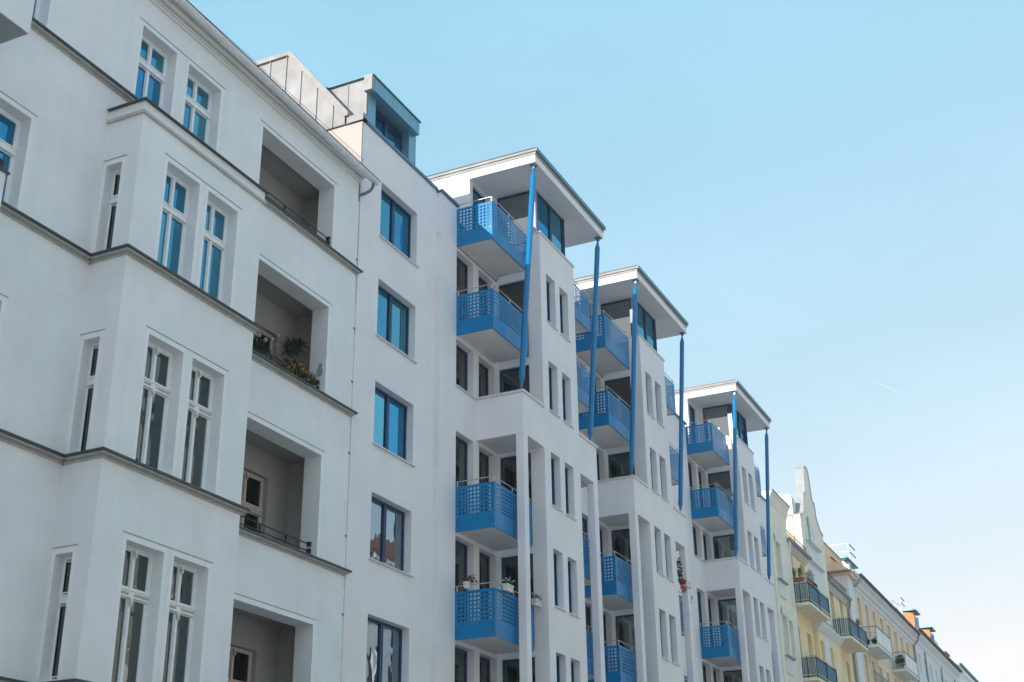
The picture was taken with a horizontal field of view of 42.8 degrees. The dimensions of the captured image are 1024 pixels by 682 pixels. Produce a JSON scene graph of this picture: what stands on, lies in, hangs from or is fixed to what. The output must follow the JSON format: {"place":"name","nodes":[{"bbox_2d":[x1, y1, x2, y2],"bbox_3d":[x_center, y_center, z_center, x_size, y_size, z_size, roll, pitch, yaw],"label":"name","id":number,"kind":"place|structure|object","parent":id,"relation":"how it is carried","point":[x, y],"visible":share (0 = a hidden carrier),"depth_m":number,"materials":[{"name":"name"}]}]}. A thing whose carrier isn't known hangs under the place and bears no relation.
{"place":"outdoors","nodes":[
{"label":"outdoors","id":0,"kind":"place"},
{"bbox_2d":[0,0,380,681],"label":"apartment building","id":1,"kind":"structure","parent":0,"point":[180,182],"depth_m":24.36,"materials":[{"name":"paint"}]},
{"bbox_2d":[0,108,20,202],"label":"window","id":2,"kind":"structure","parent":1,"relation":"in","point":[9,125],"depth_m":22.76,"materials":[{"name":"white paint"}]},
{"bbox_2d":[32,0,40,19],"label":"window","id":3,"kind":"structure","parent":1,"relation":"in","point":[37,3],"depth_m":24.09,"materials":[{"name":"white paint"}]},
{"bbox_2d":[49,556,71,679],"bbox_3d":[-7.096,4.592,21.430,0.370,2.040,0.730,-12,-26,23],"label":"window","id":4,"kind":"structure","parent":1,"relation":"in","point":[67,560],"depth_m":21.24,"materials":[{"name":"glass"}]},
{"bbox_2d":[78,343,98,450],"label":"window","id":5,"kind":"structure","parent":1,"relation":"in","point":[94,349],"depth_m":22.80,"materials":[{"name":"white paint"}]},
{"bbox_2d":[104,169,120,249],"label":"window","id":6,"kind":"structure","parent":1,"relation":"in","point":[116,178],"depth_m":24.31,"materials":[{"name":"white paint"}]},
{"bbox_2d":[111,545,152,681],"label":"window","id":7,"kind":"structure","parent":1,"relation":"in","point":[133,607],"depth_m":22.16,"materials":[{"name":"white paint"}]},
{"bbox_2d":[135,35,167,108],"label":"window","id":8,"kind":"structure","parent":1,"relation":"in","point":[152,68],"depth_m":26.91,"materials":[{"name":"white paint"}]},
{"bbox_2d":[135,341,172,470],"bbox_3d":[-6.511,1.187,23.538,0.148,2.420,0.970,-12,-26,23],"label":"window","id":9,"kind":"structure","parent":1,"relation":"in","point":[156,388],"depth_m":23.69,"materials":[{"name":"white paint"}]},
{"bbox_2d":[157,171,189,275],"bbox_3d":[-6.574,-2.204,25.053,0.115,2.230,0.970,-12,-26,23],"label":"window","id":10,"kind":"structure","parent":1,"relation":"in","point":[176,196],"depth_m":25.23,"materials":[{"name":"white paint"}]},
{"bbox_2d":[163,562,197,681],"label":"window","id":11,"kind":"structure","parent":1,"relation":"in","point":[184,578],"depth_m":23.23,"materials":[{"name":"white paint"}]},
{"bbox_2d":[183,74,211,143],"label":"window","id":12,"kind":"structure","parent":1,"relation":"in","point":[197,111],"depth_m":28.15,"materials":[{"name":"glass"}]},
{"bbox_2d":[182,365,213,488],"bbox_3d":[-5.975,1.635,24.563,0.148,2.420,0.970,-12,-26,23],"label":"window","id":13,"kind":"structure","parent":1,"relation":"in","point":[199,417],"depth_m":24.73,"materials":[{"name":"white paint"}]},
{"bbox_2d":[200,200,227,300],"bbox_3d":[-6.038,-1.756,26.078,0.115,2.230,0.970,-12,-26,23],"label":"window","id":14,"kind":"structure","parent":1,"relation":"in","point":[212,268],"depth_m":26.27,"materials":[{"name":"blue glass"}]},
{"bbox_2d":[228,646,251,681],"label":"window","id":15,"kind":"structure","parent":1,"relation":"in","point":[240,660],"depth_m":27.65,"materials":[{"name":"black glass"}]},
{"bbox_2d":[239,470,263,531],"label":"window","id":16,"kind":"structure","parent":1,"relation":"in","point":[252,485],"depth_m":29.12,"materials":[{"name":"beige paint"}]},
{"bbox_2d":[252,335,270,358],"bbox_3d":[-5.526,0.155,28.368,0.421,0.465,0.880,-12,-26,23],"label":"plant","id":17,"kind":"object","parent":1,"relation":"on","point":[259,347],"visible":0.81,"depth_m":28.34,"materials":[{"name":"green plant"}]},
{"bbox_2d":[253,330,272,357],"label":"window","id":18,"kind":"structure","parent":1,"relation":"in","point":[269,343],"depth_m":30.85,"materials":[{"name":"beige paint"}]},
{"bbox_2d":[257,333,279,346],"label":"string lights","id":19,"kind":"object","parent":1,"relation":"hanging from","point":[271,338],"visible":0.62,"depth_m":30.51,"materials":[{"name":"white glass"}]},
{"bbox_2d":[272,356,286,368],"bbox_3d":[-5.164,0.551,29.078,0.250,0.428,0.631,-12,-26,23],"label":"planter box","id":20,"kind":"object","parent":1,"relation":"on","point":[284,364],"visible":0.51,"depth_m":29.10,"materials":[{"name":"ceramic"}]},
{"bbox_2d":[281,356,295,373],"bbox_3d":[-5.021,0.646,29.489,0.369,0.585,0.437,-12,-26,23],"label":"flower pot","id":21,"kind":"object","parent":1,"relation":"on","point":[290,362],"visible":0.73,"depth_m":29.46,"materials":[{"name":"plant"}]},
{"bbox_2d":[277,337,310,363],"bbox_3d":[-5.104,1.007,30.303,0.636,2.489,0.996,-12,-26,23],"label":"potted palm","id":22,"kind":"object","parent":1,"relation":"on","point":[292,346],"visible":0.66,"depth_m":30.61,"materials":[{"name":"plant"}]},
{"bbox_2d":[294,363,309,380],"bbox_3d":[-4.834,0.804,29.826,0.410,0.664,0.530,-12,-26,23],"label":"flowering plant","id":23,"kind":"object","parent":1,"relation":"on","point":[299,367],"visible":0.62,"depth_m":29.80,"materials":[{"name":"green plant"}]},
{"bbox_2d":[306,371,317,386],"bbox_3d":[-4.643,0.965,30.176,0.354,0.550,0.415,-12,-26,23],"label":"flower pot","id":24,"kind":"object","parent":1,"relation":"on","point":[312,381],"visible":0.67,"depth_m":30.20,"materials":[{"name":"ceramic"}]},
{"bbox_2d":[317,363,322,375],"bbox_3d":[-4.477,0.667,30.470,0.160,0.330,0.028,-12,-26,23],"label":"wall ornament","id":25,"kind":"object","parent":1,"relation":"attached to","point":[319,371],"depth_m":30.45,"materials":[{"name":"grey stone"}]},
{"bbox_2d":[254,50,783,681],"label":"apartment building","id":26,"kind":"structure","parent":0,"point":[474,300],"depth_m":37.72,"materials":[{"name":"white paint"}]},
{"bbox_2d":[366,617,401,681],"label":"window","id":27,"kind":"structure","parent":26,"relation":"in","point":[384,641],"depth_m":30.82,"materials":[{"name":"grey glass"}]},
{"bbox_2d":[367,103,401,152],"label":"window","id":28,"kind":"structure","parent":26,"relation":"in","point":[382,124],"depth_m":37.12,"materials":[{"name":"blue glass"}]},
{"bbox_2d":[370,497,404,570],"bbox_3d":[-3.132,4.729,31.840,0.085,1.625,1.930,-12,-26,23],"label":"window","id":29,"kind":"structure","parent":26,"relation":"in","point":[387,522],"depth_m":32.02,"materials":[{"name":"glass"}]},
{"bbox_2d":[373,386,406,459],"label":"window","id":30,"kind":"structure","parent":26,"relation":"in","point":[390,415],"depth_m":33.18,"materials":[{"name":"blue glass"}]},
{"bbox_2d":[377,285,408,354],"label":"window","id":31,"kind":"structure","parent":26,"relation":"in","point":[392,315],"depth_m":34.36,"materials":[{"name":"blue glass"}]},
{"bbox_2d":[380,189,410,257],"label":"window","id":32,"kind":"structure","parent":26,"relation":"in","point":[395,222],"depth_m":35.52,"materials":[{"name":"blue glass"}]},
{"bbox_2d":[455,540,466,621],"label":"window","id":33,"kind":"structure","parent":26,"relation":"in","point":[460,548],"depth_m":34.93,"materials":[{"name":"grey glass"}]},
{"bbox_2d":[455,647,466,681],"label":"window","id":34,"kind":"structure","parent":26,"relation":"in","point":[460,655],"depth_m":33.93,"materials":[{"name":"grey glass"}]},
{"bbox_2d":[456,345,466,390],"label":"window","id":35,"kind":"structure","parent":26,"relation":"in","point":[461,356],"depth_m":37.31,"materials":[{"name":"grey glass"}]},
{"bbox_2d":[456,436,466,514],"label":"window","id":36,"kind":"structure","parent":26,"relation":"in","point":[461,446],"depth_m":36.15,"materials":[{"name":"grey glass"}]},
{"bbox_2d":[456,257,467,319],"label":"window","id":37,"kind":"structure","parent":26,"relation":"in","point":[462,269],"depth_m":38.47,"materials":[{"name":"grey glass"}]},
{"bbox_2d":[463,574,476,588],"bbox_3d":[-1.107,6.199,33.723,0.420,0.375,0.267,-12,-26,23],"label":"flower box","id":38,"kind":"object","parent":26,"relation":"attached to","point":[468,581],"visible":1,"depth_m":33.66,"materials":[{"name":"white metal"}]},
{"bbox_2d":[473,188,484,228],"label":"window","id":39,"kind":"structure","parent":26,"relation":"in","point":[476,195],"depth_m":40.79,"materials":[{"name":"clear glass"}]},
{"bbox_2d":[479,277,487,315],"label":"window","id":40,"kind":"structure","parent":26,"relation":"in","point":[481,282],"depth_m":39.69,"materials":[{"name":"grey glass"}]},
{"bbox_2d":[479,362,487,396],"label":"window","id":41,"kind":"structure","parent":26,"relation":"in","point":[483,371],"depth_m":38.51,"materials":[{"name":"grey glass"}]},
{"bbox_2d":[479,451,488,511],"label":"window","id":42,"kind":"structure","parent":26,"relation":"in","point":[483,459],"depth_m":37.36,"materials":[{"name":"grey glass"}]},
{"bbox_2d":[479,552,489,619],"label":"window","id":43,"kind":"structure","parent":26,"relation":"in","point":[483,559],"depth_m":36.13,"materials":[{"name":"grey glass"}]},
{"bbox_2d":[480,656,489,681],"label":"window","id":44,"kind":"structure","parent":26,"relation":"in","point":[484,662],"depth_m":35.12,"materials":[{"name":"grey glass"}]},
{"bbox_2d":[501,577,514,592],"bbox_3d":[-0.107,6.309,33.917,0.275,0.388,0.511,-12,-26,23],"label":"flower box","id":45,"kind":"object","parent":26,"relation":"attached to","point":[508,586],"visible":1,"depth_m":33.81,"materials":[{"name":"white metal"}]},
{"bbox_2d":[497,191,528,276],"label":"window","id":46,"kind":"structure","parent":26,"relation":"in","point":[517,205],"depth_m":40.94,"materials":[{"name":"grey glass"}]},
{"bbox_2d":[499,280,528,355],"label":"window","id":47,"kind":"structure","parent":26,"relation":"in","point":[514,291],"depth_m":39.85,"materials":[{"name":"grey glass"}]},
{"bbox_2d":[500,365,529,392],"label":"window","id":48,"kind":"structure","parent":26,"relation":"in","point":[509,379],"depth_m":38.77,"materials":[{"name":"grey glass"}]},
{"bbox_2d":[501,453,532,543],"bbox_3d":[0.151,4.555,37.209,1.002,2.698,0.070,-12,-26,23],"label":"window","id":49,"kind":"structure","parent":26,"relation":"in","point":[508,464],"depth_m":37.56,"materials":[{"name":"grey glass"}]},
{"bbox_2d":[502,554,534,646],"bbox_3d":[0.189,7.197,36.035,1.002,2.589,0.070,-12,-26,23],"label":"window","id":50,"kind":"structure","parent":26,"relation":"in","point":[509,565],"depth_m":36.36,"materials":[{"name":"grey glass"}]},
{"bbox_2d":[503,657,534,681],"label":"window","id":51,"kind":"structure","parent":26,"relation":"in","point":[511,671],"depth_m":35.36,"materials":[{"name":"grey glass"}]},
{"bbox_2d":[531,593,542,607],"bbox_3d":[0.660,6.988,35.399,0.305,0.390,0.496,-12,-26,23],"label":"flower box","id":52,"kind":"object","parent":26,"relation":"attached to","point":[536,601],"visible":1,"depth_m":35.29,"materials":[{"name":"white metal"}]},
{"bbox_2d":[546,281,549,321],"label":"window","id":53,"kind":"structure","parent":26,"relation":"in","point":[547,284],"depth_m":40.34,"materials":[{"name":"black glass"}]},
{"bbox_2d":[549,367,551,409],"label":"window","id":54,"kind":"structure","parent":26,"relation":"in","point":[550,374],"depth_m":39.17,"materials":[{"name":"black glass"}]},
{"bbox_2d":[537,192,563,254],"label":"window","id":55,"kind":"structure","parent":26,"relation":"in","point":[549,222],"depth_m":41.56,"materials":[{"name":"blue glass"}]},
{"bbox_2d":[551,458,554,504],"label":"window","id":56,"kind":"structure","parent":26,"relation":"in","point":[552,460],"depth_m":37.99,"materials":[{"name":"black glass"}]},
{"bbox_2d":[553,553,557,605],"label":"window","id":57,"kind":"structure","parent":26,"relation":"in","point":[555,558],"depth_m":36.82,"materials":[{"name":"black glass"}]},
{"bbox_2d":[556,655,559,681],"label":"window","id":58,"kind":"structure","parent":26,"relation":"in","point":[557,657],"depth_m":35.81,"materials":[{"name":"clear glass"}]},
{"bbox_2d":[559,293,562,332],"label":"window","id":59,"kind":"structure","parent":26,"relation":"in","point":[561,314],"depth_m":41.16,"materials":[{"name":"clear glass"}]},
{"bbox_2d":[562,378,565,420],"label":"window","id":60,"kind":"structure","parent":26,"relation":"in","point":[563,381],"depth_m":40.00,"materials":[{"name":"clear glass"}]},
{"bbox_2d":[565,468,568,513],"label":"window","id":61,"kind":"structure","parent":26,"relation":"in","point":[566,473],"depth_m":38.84,"materials":[{"name":"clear glass"}]},
{"bbox_2d":[568,561,571,612],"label":"window","id":62,"kind":"structure","parent":26,"relation":"in","point":[569,568],"depth_m":37.66,"materials":[{"name":"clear glass"}]},
{"bbox_2d":[571,661,573,681],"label":"window","id":63,"kind":"structure","parent":26,"relation":"in","point":[572,663],"depth_m":36.67,"materials":[{"name":"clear glass"}]},
{"bbox_2d":[582,517,587,558],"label":"window","id":64,"kind":"structure","parent":26,"relation":"in","point":[584,522],"depth_m":43.61,"materials":[{"name":"grey glass"}]},
{"bbox_2d":[582,303,590,337],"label":"window","id":65,"kind":"structure","parent":26,"relation":"in","point":[582,303],"depth_m":47.96,"materials":[{"name":"glass"}]},
{"bbox_2d":[585,605,591,646],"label":"window","id":66,"kind":"structure","parent":26,"relation":"in","point":[587,609],"depth_m":42.41,"materials":[{"name":"grey glass"}]},
{"bbox_2d":[596,452,599,479],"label":"window","id":67,"kind":"structure","parent":26,"relation":"in","point":[598,473],"depth_m":45.83,"materials":[{"name":"grey glass"}]},
{"bbox_2d":[599,528,602,580],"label":"window","id":68,"kind":"structure","parent":26,"relation":"in","point":[600,530],"depth_m":44.67,"materials":[{"name":"grey glass"}]},
{"bbox_2d":[603,614,606,671],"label":"window","id":69,"kind":"structure","parent":26,"relation":"in","point":[604,616],"depth_m":43.49,"materials":[{"name":"grey glass"}]},
{"bbox_2d":[601,298,631,355],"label":"window","id":70,"kind":"structure","parent":26,"relation":"in","point":[619,311],"depth_m":48.10,"materials":[{"name":"glass"}]},
{"bbox_2d":[605,377,630,429],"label":"window","id":71,"kind":"structure","parent":26,"relation":"in","point":[621,386],"depth_m":46.98,"materials":[{"name":"grey glass"}]},
{"bbox_2d":[608,452,634,477],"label":"window","id":72,"kind":"structure","parent":26,"relation":"in","point":[618,464],"depth_m":45.94,"materials":[{"name":"grey glass"}]},
{"bbox_2d":[611,528,631,587],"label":"window","id":73,"kind":"structure","parent":26,"relation":"in","point":[620,538],"depth_m":44.81,"materials":[{"name":"grey glass"}]},
{"bbox_2d":[615,614,635,676],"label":"window","id":74,"kind":"structure","parent":26,"relation":"in","point":[625,632],"depth_m":43.66,"materials":[{"name":"grey glass"}]},
{"bbox_2d":[637,301,655,349],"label":"window","id":75,"kind":"structure","parent":26,"relation":"in","point":[645,323],"depth_m":48.81,"materials":[{"name":"blue glass"}]},
{"bbox_2d":[650,453,652,488],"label":"window","id":76,"kind":"structure","parent":26,"relation":"in","point":[650,453],"depth_m":46.37,"materials":[{"name":"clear glass"}]},
{"bbox_2d":[654,530,657,570],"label":"window","id":77,"kind":"structure","parent":26,"relation":"in","point":[654,530],"depth_m":45.21,"materials":[{"name":"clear glass"}]},
{"bbox_2d":[659,612,662,656],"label":"window","id":78,"kind":"structure","parent":26,"relation":"in","point":[659,612],"depth_m":44.04,"materials":[{"name":"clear glass"}]},
{"bbox_2d":[669,618,672,661],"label":"window","id":79,"kind":"structure","parent":26,"relation":"in","point":[669,618],"depth_m":44.86,"materials":[{"name":"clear glass"}]},
{"bbox_2d":[677,557,692,602],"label":"flower box","id":80,"kind":"object","parent":26,"relation":"attached to","point":[682,583],"visible":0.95,"depth_m":47.03,"materials":[{"name":"green metal"}]},
{"bbox_2d":[688,462,693,508],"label":"window","id":81,"kind":"structure","parent":26,"relation":"in","point":[689,465],"depth_m":55.80,"materials":[{"name":"grey glass"}]},
{"bbox_2d":[689,405,696,442],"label":"window","id":82,"kind":"structure","parent":26,"relation":"in","point":[692,417],"depth_m":58.12,"materials":[{"name":"blue glass"}]},
{"bbox_2d":[692,526,697,555],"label":"window","id":83,"kind":"structure","parent":26,"relation":"in","point":[694,529],"depth_m":54.68,"materials":[{"name":"grey glass"}]},
{"bbox_2d":[698,471,701,506],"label":"window","id":84,"kind":"structure","parent":26,"relation":"in","point":[699,474],"depth_m":57.00,"materials":[{"name":"grey glass"}]},
{"bbox_2d":[697,591,703,646],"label":"window","id":85,"kind":"structure","parent":26,"relation":"in","point":[698,594],"depth_m":53.51,"materials":[{"name":"grey glass"}]},
{"bbox_2d":[702,664,706,681],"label":"window","id":86,"kind":"structure","parent":26,"relation":"in","point":[703,666],"depth_m":52.46,"materials":[{"name":"grey glass"}]},
{"bbox_2d":[703,534,706,559],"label":"window","id":87,"kind":"structure","parent":26,"relation":"in","point":[704,538],"depth_m":55.84,"materials":[{"name":"grey glass"}]},
{"bbox_2d":[708,598,712,645],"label":"window","id":88,"kind":"structure","parent":26,"relation":"in","point":[709,605],"depth_m":54.66,"materials":[{"name":"grey glass"}]},
{"bbox_2d":[713,670,715,681],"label":"window","id":89,"kind":"structure","parent":26,"relation":"in","point":[714,672],"depth_m":53.63,"materials":[{"name":"grey glass"}]},
{"bbox_2d":[703,404,730,452],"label":"window","id":90,"kind":"structure","parent":26,"relation":"in","point":[719,415],"depth_m":58.13,"materials":[{"name":"grey glass"}]},
{"bbox_2d":[708,471,732,516],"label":"window","id":91,"kind":"structure","parent":26,"relation":"in","point":[722,479],"depth_m":57.83,"materials":[{"name":"grey glass"}]},
{"bbox_2d":[713,534,734,558],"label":"window","id":92,"kind":"structure","parent":26,"relation":"in","point":[723,545],"depth_m":56.07,"materials":[{"name":"grey glass"}]},
{"bbox_2d":[718,598,739,651],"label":"window","id":93,"kind":"structure","parent":26,"relation":"in","point":[727,608],"depth_m":54.81,"materials":[{"name":"grey glass"}]},
{"bbox_2d":[723,670,742,681],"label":"window","id":94,"kind":"structure","parent":26,"relation":"in","point":[734,675],"depth_m":54.50,"materials":[{"name":"grey glass"}]},
{"bbox_2d":[732,405,746,444],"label":"window","id":95,"kind":"structure","parent":26,"relation":"in","point":[741,428],"depth_m":59.10,"materials":[{"name":"blue glass"}]},
{"bbox_2d":[188,0,1023,681],"label":"sky","id":96,"kind":"structure","parent":0,"point":[828,195],"materials":[{"name":"blue"}]},
{"bbox_2d":[761,465,868,681],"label":"house","id":97,"kind":"structure","parent":0,"point":[819,642],"depth_m":70.50,"materials":[{"name":"beige paint"}]},
{"bbox_2d":[792,567,803,581],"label":"planter box","id":98,"kind":"object","parent":97,"relation":"on","point":[799,579],"visible":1,"depth_m":67.89,"materials":[{"name":"ceramic"}]},
{"bbox_2d":[806,517,811,541],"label":"arched window","id":99,"kind":"structure","parent":97,"relation":"in","point":[808,524],"depth_m":74.79,"materials":[{"name":"grey glass"}]},
{"bbox_2d":[803,570,815,585],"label":"flower pot","id":100,"kind":"object","parent":97,"relation":"on","point":[809,577],"visible":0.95,"depth_m":68.54,"materials":[{"name":"ceramic"}]},
{"bbox_2d":[902,609,962,681],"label":"house","id":101,"kind":"structure","parent":0,"point":[935,662],"depth_m":108.79,"materials":[{"name":"white paint"}]},
{"bbox_2d":[892,595,904,610],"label":"antenna","id":102,"kind":"object","parent":101,"relation":"on","point":[900,602],"visible":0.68,"depth_m":106.58,"materials":[{"name":"white metal"}]},
{"label":"ground","id":103,"kind":"structure","parent":0,"visible":0},
{"bbox_2d":[823,541,920,681],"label":"house","id":104,"kind":"structure","parent":103,"relation":"on","point":[884,621],"depth_m":86.64,"materials":[{"name":"beige paint"}]},
{"bbox_2d":[840,556,858,571],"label":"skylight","id":105,"kind":"object","parent":104,"relation":"on","point":[848,563],"visible":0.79,"depth_m":89.14,"materials":[{"name":"white glass"}]},
{"bbox_2d":[829,542,855,557],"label":"antenna","id":106,"kind":"object","parent":105,"relation":"on","point":[848,549],"visible":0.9,"depth_m":90.82,"materials":[{"name":"white metal"}]},
{"bbox_2d":[867,637,876,643],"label":"balcony plants","id":107,"kind":"object","parent":104,"relation":"on","point":[874,640],"visible":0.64,"depth_m":82.68,"materials":[{"name":"green plant"}]},
{"bbox_2d":[895,654,905,668],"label":"balcony plants","id":108,"kind":"object","parent":104,"relation":"on","point":[899,660],"visible":1,"depth_m":91.09,"materials":[{"name":"green plant"}]},
{"bbox_2d":[955,663,978,681],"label":"house","id":109,"kind":"structure","parent":103,"relation":"on","point":[966,675],"depth_m":123.96,"materials":[{"name":"white paint"}]}
]}

